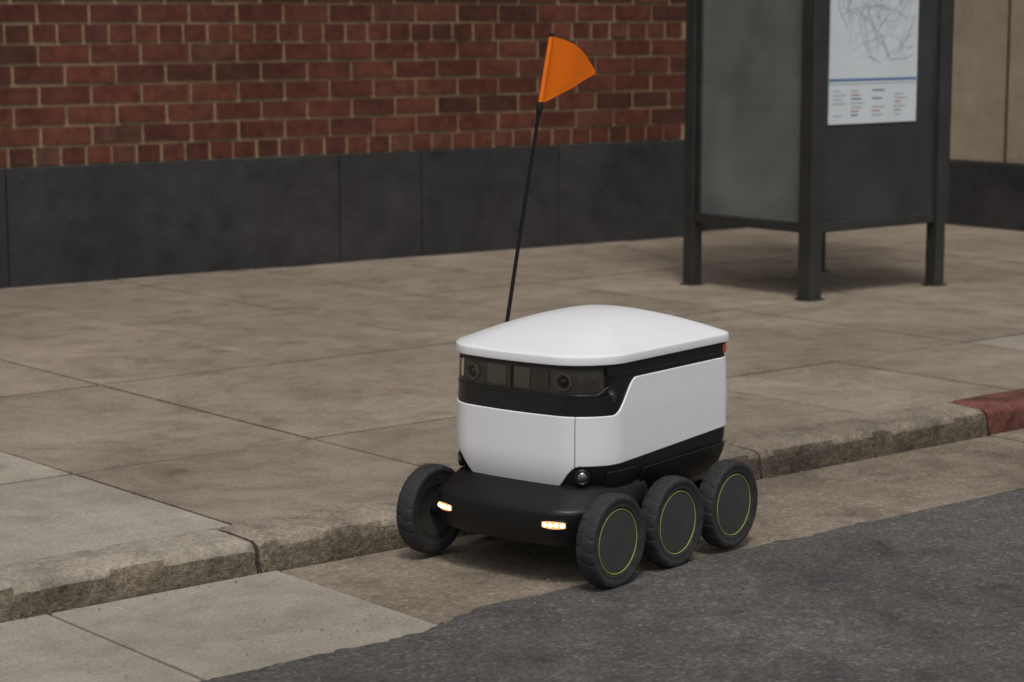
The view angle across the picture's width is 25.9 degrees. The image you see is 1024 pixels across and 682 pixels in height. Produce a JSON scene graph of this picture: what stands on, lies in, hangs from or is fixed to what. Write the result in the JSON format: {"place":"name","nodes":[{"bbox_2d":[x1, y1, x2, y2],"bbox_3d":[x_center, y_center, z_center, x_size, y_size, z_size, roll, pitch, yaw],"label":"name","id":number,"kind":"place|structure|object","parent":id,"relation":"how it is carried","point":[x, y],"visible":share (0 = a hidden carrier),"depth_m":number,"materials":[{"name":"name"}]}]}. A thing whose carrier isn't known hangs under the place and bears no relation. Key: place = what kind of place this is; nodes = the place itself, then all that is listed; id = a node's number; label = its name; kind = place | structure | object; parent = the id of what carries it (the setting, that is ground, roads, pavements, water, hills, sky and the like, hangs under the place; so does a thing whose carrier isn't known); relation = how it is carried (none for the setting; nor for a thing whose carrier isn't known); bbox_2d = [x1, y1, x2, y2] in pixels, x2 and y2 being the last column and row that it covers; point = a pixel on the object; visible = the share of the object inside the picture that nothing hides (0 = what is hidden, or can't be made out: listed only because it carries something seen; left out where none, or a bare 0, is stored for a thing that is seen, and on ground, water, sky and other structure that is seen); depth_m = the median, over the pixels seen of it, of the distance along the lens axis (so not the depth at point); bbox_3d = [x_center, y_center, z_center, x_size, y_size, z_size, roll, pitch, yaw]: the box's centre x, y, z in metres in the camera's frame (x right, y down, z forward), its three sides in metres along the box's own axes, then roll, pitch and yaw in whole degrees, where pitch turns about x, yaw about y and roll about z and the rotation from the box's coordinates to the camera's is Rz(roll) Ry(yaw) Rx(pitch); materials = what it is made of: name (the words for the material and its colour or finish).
{"place":"outdoors","nodes":[
{"label":"outdoors","id":0,"kind":"place"},
{"bbox_2d":[0,223,1023,564],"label":"sidewalk","id":1,"kind":"structure","parent":0,"point":[144,407],"depth_m":7.68,"materials":[{"name":"concrete"}]},
{"bbox_2d":[0,139,683,288],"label":"stone plinth","id":2,"kind":"structure","parent":1,"relation":"on","point":[83,223],"depth_m":10.49,"materials":[{"name":"grey stone"}]},
{"bbox_2d":[5,169,421,287],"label":"plinth joints","id":3,"kind":"object","parent":2,"relation":"attached to","point":[339,223],"depth_m":9.62,"materials":[{"name":"grey"}]},
{"bbox_2d":[0,0,685,168],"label":"mortar wall","id":4,"kind":"structure","parent":2,"relation":"on","point":[31,42],"depth_m":10.39,"materials":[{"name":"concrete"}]},
{"bbox_2d":[0,0,685,166],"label":"brick courses","id":5,"kind":"object","parent":4,"relation":"attached to","point":[74,74],"visible":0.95,"depth_m":10.41,"materials":[{"name":"red brick"}]},
{"bbox_2d":[702,223,747,231],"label":"plinth","id":6,"kind":"structure","parent":1,"relation":"on","point":[708,227],"depth_m":12.17,"materials":[{"name":"stone"}]},
{"bbox_2d":[679,0,953,301],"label":"bus shelter","id":7,"kind":"object","parent":1,"relation":"on","point":[811,122],"visible":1,"depth_m":9.37,"materials":[{"name":"metal"}]},
{"bbox_2d":[945,160,1023,231],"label":"projecting plinth","id":8,"kind":"structure","parent":1,"relation":"on","point":[986,195],"depth_m":12.27,"materials":[{"name":"grey stone"}]},
{"bbox_2d":[199,488,1023,681],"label":"road","id":9,"kind":"structure","parent":0,"point":[699,623],"depth_m":4.59,"materials":[{"name":"grey asphalt"}]},
{"bbox_2d":[950,0,1023,163],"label":"projecting wall","id":10,"kind":"structure","parent":0,"point":[979,69],"depth_m":12.23,"materials":[{"name":"beige stone"}]},
{"bbox_2d":[1004,0,1010,162],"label":"wall joint","id":11,"kind":"object","parent":10,"relation":"attached to","point":[1007,79],"depth_m":12.12,"materials":[{"name":"brown"}]},
{"label":"ground","id":12,"kind":"structure","parent":0,"visible":0},
{"bbox_2d":[0,429,1023,681],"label":"gutter","id":13,"kind":"object","parent":12,"relation":"on","point":[188,635],"visible":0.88,"depth_m":4.86,"materials":[{"name":"concrete"}]},
{"bbox_2d":[396,33,757,588],"bbox_3d":[0.167,-0.104,5.147,0.562,1.200,0.703,7,11,38],"label":"delivery robot","id":14,"kind":"object","parent":13,"relation":"on","point":[594,434],"visible":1,"depth_m":5.00,"materials":[{"name":"white plastic"}]},
{"bbox_2d":[0,389,1023,622],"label":"kerb","id":15,"kind":"structure","parent":12,"relation":"on","point":[49,586],"depth_m":5.14,"materials":[{"name":"concrete"}]}
]}

